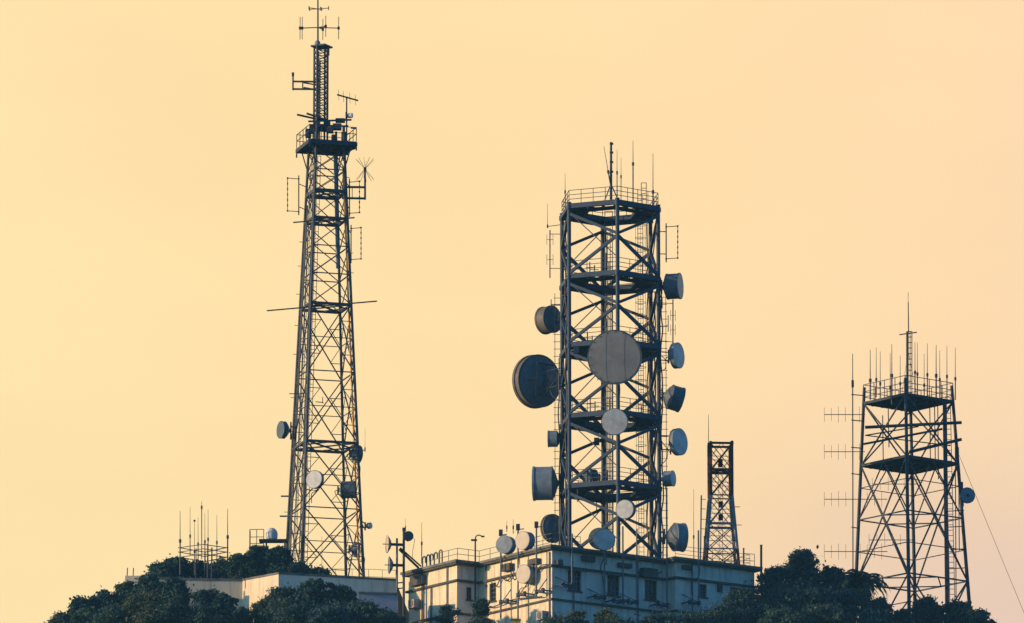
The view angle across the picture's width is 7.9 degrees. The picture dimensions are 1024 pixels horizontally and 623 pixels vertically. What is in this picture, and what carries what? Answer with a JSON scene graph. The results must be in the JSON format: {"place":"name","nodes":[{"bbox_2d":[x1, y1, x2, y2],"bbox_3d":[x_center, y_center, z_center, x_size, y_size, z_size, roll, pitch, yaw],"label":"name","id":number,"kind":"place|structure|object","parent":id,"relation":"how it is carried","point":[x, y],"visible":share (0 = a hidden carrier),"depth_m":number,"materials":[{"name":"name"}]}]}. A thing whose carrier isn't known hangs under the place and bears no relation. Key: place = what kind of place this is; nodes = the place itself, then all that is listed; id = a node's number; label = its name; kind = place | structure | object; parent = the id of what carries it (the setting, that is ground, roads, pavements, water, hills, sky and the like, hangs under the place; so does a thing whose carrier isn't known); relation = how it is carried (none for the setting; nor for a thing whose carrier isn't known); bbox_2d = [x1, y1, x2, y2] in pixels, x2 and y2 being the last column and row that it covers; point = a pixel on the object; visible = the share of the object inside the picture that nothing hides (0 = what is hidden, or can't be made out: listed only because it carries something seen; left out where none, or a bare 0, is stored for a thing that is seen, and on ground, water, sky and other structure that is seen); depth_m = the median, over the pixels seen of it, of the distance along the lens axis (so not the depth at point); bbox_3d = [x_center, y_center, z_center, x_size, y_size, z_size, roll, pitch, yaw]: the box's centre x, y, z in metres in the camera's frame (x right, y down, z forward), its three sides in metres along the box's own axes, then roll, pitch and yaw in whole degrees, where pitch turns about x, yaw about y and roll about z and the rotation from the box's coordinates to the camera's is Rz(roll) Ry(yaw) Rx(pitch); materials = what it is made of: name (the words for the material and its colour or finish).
{"place":"outdoors","nodes":[
{"label":"outdoors","id":0,"kind":"place"},
{"bbox_2d":[267,40,376,575],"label":"lattice tower","id":1,"kind":"structure","parent":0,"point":[315,145],"depth_m":624.78,"materials":[{"name":"metal"}]},
{"bbox_2d":[276,421,293,447],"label":"dish antenna","id":2,"kind":"object","parent":1,"relation":"attached to","point":[283,430],"visible":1,"depth_m":622.85,"materials":[{"name":"metal"}]},
{"bbox_2d":[306,470,323,502],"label":"dish antenna","id":3,"kind":"object","parent":1,"relation":"attached to","point":[314,479],"visible":1,"depth_m":618.57,"materials":[{"name":"metal"}]},
{"bbox_2d":[299,0,339,39],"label":"turnstile antenna","id":4,"kind":"object","parent":1,"relation":"on","point":[322,27],"visible":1,"depth_m":630.27,"materials":[{"name":"metal"}]},
{"bbox_2d":[335,481,354,515],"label":"dish antenna","id":5,"kind":"object","parent":1,"relation":"attached to","point":[342,491],"visible":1,"depth_m":620.83,"materials":[{"name":"metal"}]},
{"bbox_2d":[398,589,408,622],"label":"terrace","id":6,"kind":"structure","parent":0,"point":[400,607],"depth_m":617.37,"materials":[{"name":"concrete"}]},
{"bbox_2d":[143,559,183,577],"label":"bush","id":7,"kind":"object","parent":6,"relation":"on","point":[161,569],"visible":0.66,"depth_m":613.78,"materials":[{"name":"green plant"}]},
{"bbox_2d":[162,553,196,577],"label":"bush","id":8,"kind":"object","parent":6,"relation":"on","point":[184,566],"visible":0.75,"depth_m":615.84,"materials":[{"name":"green plant"}]},
{"bbox_2d":[187,559,208,577],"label":"bush","id":9,"kind":"object","parent":6,"relation":"on","point":[199,566],"visible":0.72,"depth_m":616.77,"materials":[{"name":"green plant"}]},
{"bbox_2d":[178,544,226,580],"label":"antenna rack","id":10,"kind":"object","parent":6,"relation":"on","point":[207,551],"visible":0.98,"depth_m":612.94,"materials":[{"name":"metal"}]},
{"bbox_2d":[201,555,232,577],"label":"bush","id":11,"kind":"object","parent":6,"relation":"on","point":[218,568],"visible":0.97,"depth_m":615.44,"materials":[{"name":"green plant"}]},
{"bbox_2d":[220,552,254,578],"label":"bush","id":12,"kind":"object","parent":6,"relation":"on","point":[236,567],"visible":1,"depth_m":614.40,"materials":[{"name":"green plant"}]},
{"bbox_2d":[242,544,273,576],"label":"bush","id":13,"kind":"object","parent":6,"relation":"on","point":[255,552],"visible":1,"depth_m":614.09,"materials":[{"name":"green plant"}]},
{"bbox_2d":[249,529,287,547],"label":"radome stand","id":14,"kind":"object","parent":6,"relation":"on","point":[266,541],"visible":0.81,"depth_m":617.02,"materials":[{"name":"metal"}]},
{"bbox_2d":[260,544,298,573],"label":"bush","id":15,"kind":"object","parent":6,"relation":"on","point":[277,558],"visible":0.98,"depth_m":613.23,"materials":[{"name":"green plant"}]},
{"bbox_2d":[278,559,319,573],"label":"bush","id":16,"kind":"object","parent":6,"relation":"on","point":[299,567],"visible":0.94,"depth_m":612.18,"materials":[{"name":"green plant"}]},
{"bbox_2d":[0,0,1023,622],"label":"sky","id":17,"kind":"structure","parent":0,"point":[824,169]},
{"bbox_2d":[551,186,668,557],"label":"lattice tower","id":18,"kind":"structure","parent":0,"point":[649,421],"depth_m":611.06,"materials":[{"name":"grey metal"}]},
{"bbox_2d":[512,354,564,411],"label":"dish antenna","id":19,"kind":"object","parent":18,"relation":"attached to","point":[534,381],"visible":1,"depth_m":615.08,"materials":[{"name":"metal"}]},
{"bbox_2d":[532,466,564,508],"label":"dish antenna","id":20,"kind":"object","parent":18,"relation":"attached to","point":[546,483],"visible":1,"depth_m":610.42,"materials":[{"name":"metal"}]},
{"bbox_2d":[534,305,564,336],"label":"dish antenna","id":21,"kind":"object","parent":18,"relation":"attached to","point":[546,319],"visible":1,"depth_m":614.83,"materials":[{"name":"metal"}]},
{"bbox_2d":[540,514,564,545],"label":"dish antenna","id":22,"kind":"object","parent":18,"relation":"attached to","point":[549,523],"visible":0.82,"depth_m":611.66,"materials":[{"name":"metal"}]},
{"bbox_2d":[547,430,564,457],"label":"dish antenna","id":23,"kind":"object","parent":18,"relation":"attached to","point":[554,438],"visible":1,"depth_m":611.61,"materials":[{"name":"metal"}]},
{"bbox_2d":[583,469,602,499],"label":"dish antenna","id":24,"kind":"object","parent":18,"relation":"attached to","point":[595,472],"visible":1,"depth_m":610.42,"materials":[{"name":"metal"}]},
{"bbox_2d":[587,330,641,384],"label":"dish antenna","id":25,"kind":"object","parent":18,"relation":"attached to","point":[614,357],"visible":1,"depth_m":606.02,"materials":[{"name":"metal"}]},
{"bbox_2d":[601,408,627,444],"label":"dish antenna","id":26,"kind":"object","parent":18,"relation":"attached to","point":[614,421],"visible":1,"depth_m":605.33,"materials":[{"name":"metal"}]},
{"bbox_2d":[616,500,635,533],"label":"dish antenna","id":27,"kind":"object","parent":18,"relation":"attached to","point":[626,509],"visible":1,"depth_m":603.65,"materials":[{"name":"metal"}]},
{"bbox_2d":[661,470,675,499],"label":"dish antenna","id":28,"kind":"object","parent":18,"relation":"attached to","point":[669,477],"visible":1,"depth_m":608.13,"materials":[{"name":"metal"}]},
{"bbox_2d":[660,273,683,310],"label":"dish antenna","id":29,"kind":"object","parent":18,"relation":"attached to","point":[673,286],"visible":1,"depth_m":611.34,"materials":[{"name":"metal"}]},
{"bbox_2d":[659,384,685,411],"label":"dish antenna","id":30,"kind":"object","parent":18,"relation":"attached to","point":[673,396],"visible":1,"depth_m":609.14,"materials":[{"name":"metal"}]},
{"bbox_2d":[661,342,684,369],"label":"dish antenna","id":31,"kind":"object","parent":18,"relation":"attached to","point":[676,356],"visible":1,"depth_m":610.14,"materials":[{"name":"metal"}]},
{"bbox_2d":[661,428,687,465],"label":"dish antenna","id":32,"kind":"object","parent":18,"relation":"attached to","point":[678,443],"visible":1,"depth_m":608.53,"materials":[{"name":"metal"}]},
{"bbox_2d":[855,375,970,622],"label":"lattice tower","id":33,"kind":"structure","parent":0,"point":[907,464],"depth_m":621.53,"materials":[{"name":"metal"}]},
{"bbox_2d":[851,354,862,568],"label":"antenna pole","id":34,"kind":"object","parent":33,"relation":"attached to","point":[852,394],"visible":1,"depth_m":622.09,"materials":[{"name":"metal"}]},
{"bbox_2d":[899,302,916,403],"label":"antenna mast","id":35,"kind":"object","parent":33,"relation":"on","point":[907,333],"visible":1,"depth_m":624.33,"materials":[{"name":"metal"}]},
{"bbox_2d":[960,487,974,506],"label":"dish antenna","id":36,"kind":"object","parent":33,"relation":"attached to","point":[967,494],"visible":1,"depth_m":621.56,"materials":[{"name":"metal"}]},
{"bbox_3d":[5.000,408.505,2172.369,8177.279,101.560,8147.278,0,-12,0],"label":"hillside","id":37,"kind":"structure","parent":0,"visible":0},
{"bbox_2d":[44,610,76,622],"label":"tree","id":38,"kind":"object","parent":37,"relation":"on","point":[61,617],"visible":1,"depth_m":600.69,"materials":[{"name":"green plant"}]},
{"bbox_2d":[66,595,91,614],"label":"tree","id":39,"kind":"object","parent":37,"relation":"on","point":[80,601],"visible":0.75,"depth_m":604.37,"materials":[{"name":"green plant"}]},
{"bbox_2d":[66,605,98,622],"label":"tree","id":40,"kind":"object","parent":37,"relation":"on","point":[80,617],"visible":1,"depth_m":599.06,"materials":[{"name":"green plant"}]},
{"bbox_2d":[87,585,117,612],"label":"tree","id":41,"kind":"object","parent":37,"relation":"on","point":[101,598],"visible":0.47,"depth_m":605.19,"materials":[{"name":"green plant"}]},
{"bbox_2d":[84,602,130,622],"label":"tree","id":42,"kind":"object","parent":37,"relation":"on","point":[109,613],"visible":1,"depth_m":596.67,"materials":[{"name":"green plant"}]},
{"bbox_2d":[109,579,140,609],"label":"tree","id":43,"kind":"object","parent":37,"relation":"on","point":[124,586],"visible":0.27,"depth_m":605.86,"materials":[{"name":"green plant"}]},
{"bbox_2d":[112,588,167,622],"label":"tree","id":44,"kind":"object","parent":37,"relation":"on","point":[138,602],"visible":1,"depth_m":597.64,"materials":[{"name":"green plant"}]},
{"bbox_2d":[118,573,166,614],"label":"tree","id":45,"kind":"object","parent":37,"relation":"on","point":[148,582],"visible":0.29,"depth_m":605.37,"materials":[{"name":"green plant"}]},
{"bbox_2d":[140,594,195,622],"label":"tree","id":46,"kind":"object","parent":37,"relation":"on","point":[169,612],"visible":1,"depth_m":597.01,"materials":[{"name":"green plant"}]},
{"bbox_2d":[158,574,193,608],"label":"tree","id":47,"kind":"object","parent":37,"relation":"on","point":[174,586],"visible":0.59,"depth_m":604.43,"materials":[{"name":"green plant"}]},
{"bbox_2d":[174,602,228,622],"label":"tree","id":48,"kind":"object","parent":37,"relation":"on","point":[200,613],"visible":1,"depth_m":596.52,"materials":[{"name":"green plant"}]},
{"bbox_2d":[189,585,219,615],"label":"tree","id":49,"kind":"object","parent":37,"relation":"on","point":[204,597],"visible":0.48,"depth_m":603.39,"materials":[{"name":"green plant"}]},
{"bbox_2d":[209,591,238,622],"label":"tree","id":50,"kind":"object","parent":37,"relation":"on","point":[224,602],"visible":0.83,"depth_m":602.62,"materials":[{"name":"green plant"}]},
{"bbox_2d":[227,606,255,622],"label":"tree","id":51,"kind":"object","parent":37,"relation":"on","point":[241,614],"visible":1,"depth_m":601.12,"materials":[{"name":"green plant"}]},
{"bbox_2d":[248,596,268,622],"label":"tree","id":52,"kind":"object","parent":37,"relation":"on","point":[255,606],"visible":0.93,"depth_m":601.93,"materials":[{"name":"green plant"}]},
{"bbox_2d":[158,572,395,619],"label":"retaining wall","id":53,"kind":"structure","parent":37,"relation":"on","point":[247,592],"depth_m":610.71,"materials":[{"name":"concrete"}]},
{"bbox_2d":[256,582,300,622],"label":"tree","id":54,"kind":"object","parent":37,"relation":"on","point":[274,597],"visible":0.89,"depth_m":600.62,"materials":[{"name":"green plant"}]},
{"bbox_2d":[268,597,308,622],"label":"tree","id":55,"kind":"object","parent":37,"relation":"on","point":[289,614],"visible":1,"depth_m":595.61,"materials":[{"name":"green plant"}]},
{"bbox_2d":[283,577,336,611],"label":"tree","id":56,"kind":"object","parent":37,"relation":"on","point":[311,592],"visible":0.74,"depth_m":600.09,"materials":[{"name":"green plant"}]},
{"bbox_2d":[299,594,365,622],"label":"tree","id":57,"kind":"object","parent":37,"relation":"on","point":[326,613],"visible":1,"depth_m":594.24,"materials":[{"name":"green plant"}]},
{"bbox_2d":[324,584,358,607],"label":"tree","id":58,"kind":"object","parent":37,"relation":"on","point":[340,592],"visible":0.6,"depth_m":600.42,"materials":[{"name":"green plant"}]},
{"bbox_2d":[343,598,387,622],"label":"tree","id":59,"kind":"object","parent":37,"relation":"on","point":[369,610],"visible":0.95,"depth_m":598.48,"materials":[{"name":"green plant"}]},
{"bbox_2d":[359,592,398,614],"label":"service block","id":60,"kind":"structure","parent":37,"relation":"on","point":[390,600],"depth_m":605.24,"materials":[{"name":"concrete"}]},
{"bbox_2d":[371,607,406,622],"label":"tree","id":61,"kind":"object","parent":37,"relation":"on","point":[385,616],"visible":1,"depth_m":597.58,"materials":[{"name":"green plant"}]},
{"bbox_2d":[432,603,462,622],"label":"sapling","id":62,"kind":"object","parent":37,"relation":"on","point":[447,611],"visible":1,"depth_m":601.28,"materials":[{"name":"green plant"}]},
{"bbox_2d":[470,596,491,617],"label":"tree","id":63,"kind":"object","parent":37,"relation":"on","point":[480,606],"visible":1,"depth_m":599.42,"materials":[{"name":"green plant"}]},
{"bbox_2d":[533,609,586,622],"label":"bush","id":64,"kind":"object","parent":37,"relation":"on","point":[560,618],"visible":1,"depth_m":591.24,"materials":[{"name":"green plant"}]},
{"bbox_2d":[400,533,762,622],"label":"equipment building","id":65,"kind":"structure","parent":37,"relation":"on","point":[433,587],"depth_m":604.90,"materials":[{"name":"concrete"}]},
{"bbox_2d":[402,528,405,616],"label":"antenna pole","id":66,"kind":"object","parent":65,"relation":"attached to","point":[403,530],"visible":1,"depth_m":609.67,"materials":[{"name":"metal"}]},
{"bbox_2d":[396,538,420,600],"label":"antenna pole","id":67,"kind":"object","parent":65,"relation":"attached to","point":[413,561],"visible":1,"depth_m":610.35,"materials":[{"name":"metal"}]},
{"bbox_2d":[499,529,515,618],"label":"antenna pole","id":68,"kind":"object","parent":65,"relation":"attached to","point":[505,601],"visible":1,"depth_m":603.48,"materials":[{"name":"metal"}]},
{"bbox_2d":[496,535,515,567],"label":"dish antenna","id":69,"kind":"object","parent":68,"relation":"attached to","point":[505,544],"visible":1,"depth_m":603.86,"materials":[{"name":"metal"}]},
{"bbox_2d":[516,524,532,618],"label":"antenna pole","id":70,"kind":"object","parent":65,"relation":"attached to","point":[524,593],"visible":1,"depth_m":601.45,"materials":[{"name":"metal"}]},
{"bbox_2d":[515,531,534,564],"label":"dish antenna","id":71,"kind":"object","parent":70,"relation":"attached to","point":[524,540],"visible":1,"depth_m":601.74,"materials":[{"name":"metal"}]},
{"bbox_2d":[516,564,535,598],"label":"dish antenna","id":72,"kind":"object","parent":70,"relation":"attached to","point":[525,573],"visible":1,"depth_m":600.87,"materials":[{"name":"metal"}]},
{"bbox_2d":[534,521,551,597],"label":"antenna pole","id":73,"kind":"object","parent":65,"relation":"attached to","point":[542,590],"visible":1,"depth_m":599.58,"materials":[{"name":"metal"}]},
{"bbox_2d":[555,533,573,587],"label":"antenna pole","id":74,"kind":"object","parent":65,"relation":"attached to","point":[570,585],"visible":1,"depth_m":599.33,"materials":[{"name":"metal"}]},
{"bbox_2d":[567,568,586,592],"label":"window","id":75,"kind":"structure","parent":65,"relation":"in","point":[576,574],"depth_m":600.73,"materials":[{"name":"black glass"}]},
{"bbox_2d":[587,551,606,604],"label":"antenna pole","id":76,"kind":"object","parent":65,"relation":"attached to","point":[596,596],"visible":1,"depth_m":600.89,"materials":[{"name":"metal"}]},
{"bbox_2d":[593,529,614,564],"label":"dish antenna","id":77,"kind":"object","parent":76,"relation":"attached to","point":[603,540],"visible":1,"depth_m":600.96,"materials":[{"name":"metal"}]},
{"bbox_2d":[606,526,624,604],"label":"antenna pole","id":78,"kind":"object","parent":65,"relation":"attached to","point":[621,601],"visible":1,"depth_m":602.21,"materials":[{"name":"metal"}]},
{"bbox_2d":[607,573,624,597],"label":"window","id":79,"kind":"structure","parent":65,"relation":"in","point":[612,581],"depth_m":602.94,"materials":[{"name":"black glass"}]},
{"bbox_2d":[620,529,638,604],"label":"antenna pole","id":80,"kind":"object","parent":65,"relation":"attached to","point":[635,602],"visible":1,"depth_m":603.09,"materials":[{"name":"metal"}]},
{"bbox_2d":[644,580,658,601],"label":"window","id":81,"kind":"structure","parent":65,"relation":"in","point":[650,586],"depth_m":605.15,"materials":[{"name":"black glass"}]},
{"bbox_2d":[650,489,668,611],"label":"antenna pole","id":82,"kind":"object","parent":65,"relation":"attached to","point":[658,604],"visible":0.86,"depth_m":605.05,"materials":[{"name":"metal"}]},
{"bbox_2d":[661,523,688,557],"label":"dish antenna","id":83,"kind":"object","parent":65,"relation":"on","point":[678,534],"visible":1,"depth_m":606.86,"materials":[{"name":"metal"}]},
{"bbox_2d":[681,530,700,605],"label":"antenna pole","id":84,"kind":"object","parent":65,"relation":"attached to","point":[698,602],"visible":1,"depth_m":604.94,"materials":[{"name":"metal"}]},
{"bbox_2d":[702,441,739,563],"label":"lattice tower","id":85,"kind":"structure","parent":65,"relation":"on","point":[727,472],"depth_m":613.91,"materials":[{"name":"black metal"}]},
{"bbox_2d":[592,607,620,622],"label":"bush","id":86,"kind":"object","parent":37,"relation":"on","point":[604,613],"visible":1,"depth_m":593.22,"materials":[{"name":"green plant"}]},
{"bbox_2d":[634,603,690,622],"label":"bush","id":87,"kind":"object","parent":37,"relation":"on","point":[654,617],"visible":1,"depth_m":593.32,"materials":[{"name":"green plant"}]},
{"bbox_2d":[668,605,720,622],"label":"bush","id":88,"kind":"object","parent":37,"relation":"on","point":[695,617],"visible":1,"depth_m":594.40,"materials":[{"name":"green plant"}]},
{"bbox_2d":[702,601,749,622],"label":"tree","id":89,"kind":"object","parent":37,"relation":"on","point":[721,614],"visible":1,"depth_m":596.79,"materials":[{"name":"green plant"}]},
{"bbox_2d":[707,587,766,622],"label":"tree","id":90,"kind":"object","parent":37,"relation":"on","point":[740,600],"visible":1,"depth_m":600.24,"materials":[{"name":"green plant"}]},
{"bbox_2d":[745,564,799,602],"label":"tree","id":91,"kind":"object","parent":37,"relation":"on","point":[769,579],"visible":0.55,"depth_m":608.65,"materials":[{"name":"green plant"}]},
{"bbox_2d":[756,601,809,622],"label":"tree","id":92,"kind":"object","parent":37,"relation":"on","point":[779,615],"visible":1,"depth_m":596.40,"materials":[{"name":"green plant"}]},
{"bbox_2d":[743,570,852,617],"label":"tree","id":93,"kind":"object","parent":37,"relation":"on","point":[797,597],"visible":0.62,"depth_m":603.35,"materials":[{"name":"green plant"}]},
{"bbox_2d":[777,545,838,591],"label":"tree","id":94,"kind":"object","parent":37,"relation":"on","point":[802,564],"visible":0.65,"depth_m":610.39,"materials":[{"name":"green plant"}]},
{"bbox_2d":[794,600,854,622],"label":"tree","id":95,"kind":"object","parent":37,"relation":"on","point":[820,613],"visible":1,"depth_m":597.83,"materials":[{"name":"green plant"}]},
{"bbox_2d":[818,564,845,593],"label":"tree","id":96,"kind":"object","parent":37,"relation":"on","point":[833,573],"visible":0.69,"depth_m":610.61,"materials":[{"name":"green plant"}]},
{"bbox_2d":[827,585,870,622],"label":"tree","id":97,"kind":"object","parent":37,"relation":"on","point":[849,601],"visible":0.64,"depth_m":605.02,"materials":[{"name":"green plant"}]},
{"bbox_2d":[835,568,890,614],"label":"palm tree","id":98,"kind":"object","parent":37,"relation":"on","point":[865,582],"visible":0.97,"depth_m":609.16,"materials":[{"name":"green plant"}]},
{"bbox_2d":[852,605,899,622],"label":"tree","id":99,"kind":"object","parent":37,"relation":"on","point":[871,615],"visible":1,"depth_m":602.62,"materials":[{"name":"green plant"}]},
{"bbox_2d":[860,596,900,622],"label":"tree","id":100,"kind":"object","parent":37,"relation":"on","point":[881,601],"visible":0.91,"depth_m":607.55,"materials":[{"name":"green plant"}]},
{"bbox_2d":[893,607,915,622],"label":"tree","id":101,"kind":"object","parent":37,"relation":"on","point":[905,615],"visible":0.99,"depth_m":608.02,"materials":[{"name":"green plant"}]},
{"bbox_2d":[906,594,950,622],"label":"tree","id":102,"kind":"object","parent":37,"relation":"on","point":[926,609],"visible":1,"depth_m":610.08,"materials":[{"name":"green plant"}]},
{"bbox_2d":[938,596,972,622],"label":"tree","id":103,"kind":"object","parent":37,"relation":"on","point":[959,610],"visible":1,"depth_m":610.10,"materials":[{"name":"green plant"}]},
{"bbox_2d":[961,607,996,622],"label":"tree","id":104,"kind":"object","parent":37,"relation":"on","point":[977,615],"visible":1,"depth_m":608.03,"materials":[{"name":"green plant"}]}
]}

